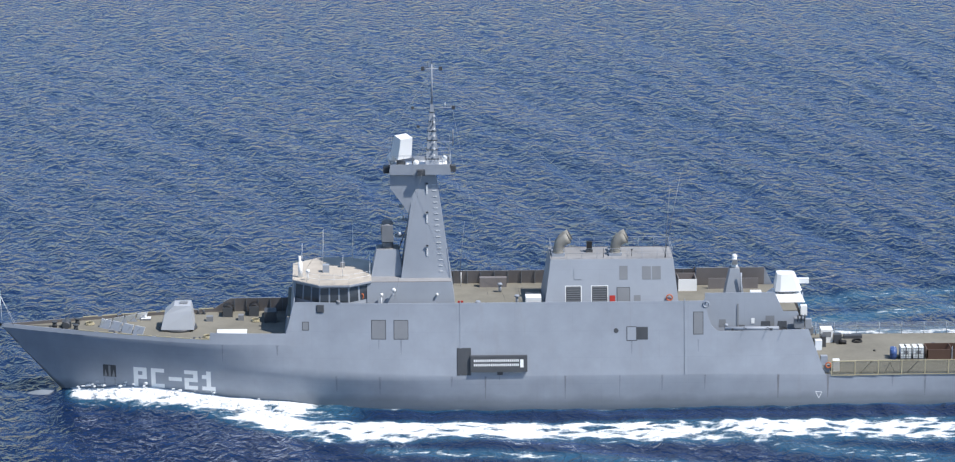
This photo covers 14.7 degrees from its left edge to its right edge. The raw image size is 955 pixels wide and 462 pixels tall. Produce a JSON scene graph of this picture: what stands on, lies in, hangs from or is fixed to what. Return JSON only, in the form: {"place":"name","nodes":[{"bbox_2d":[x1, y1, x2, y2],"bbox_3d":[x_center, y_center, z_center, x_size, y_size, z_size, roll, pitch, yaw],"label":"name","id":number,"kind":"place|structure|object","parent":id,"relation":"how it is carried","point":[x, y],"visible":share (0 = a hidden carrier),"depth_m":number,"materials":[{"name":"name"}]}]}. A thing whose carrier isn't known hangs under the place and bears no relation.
{"place":"outdoors","nodes":[
{"label":"outdoors","id":0,"kind":"place"},
{"bbox_2d":[0,0,954,461],"bbox_3d":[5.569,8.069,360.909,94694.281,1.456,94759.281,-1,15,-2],"label":"sea","id":1,"kind":"structure","parent":0,"point":[158,154],"depth_m":417.21,"materials":[{"name":"liquid"}]},
{"bbox_2d":[75,380,292,416],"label":"bow spray","id":2,"kind":"object","parent":1,"relation":"on","point":[143,388],"visible":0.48,"depth_m":333.01,"materials":[{"name":"white liquid"}]},
{"bbox_2d":[0,58,954,410],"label":"ship","id":3,"kind":"object","parent":1,"relation":"on","point":[420,324],"visible":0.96,"depth_m":332.91,"materials":[{"name":"grey metal"}]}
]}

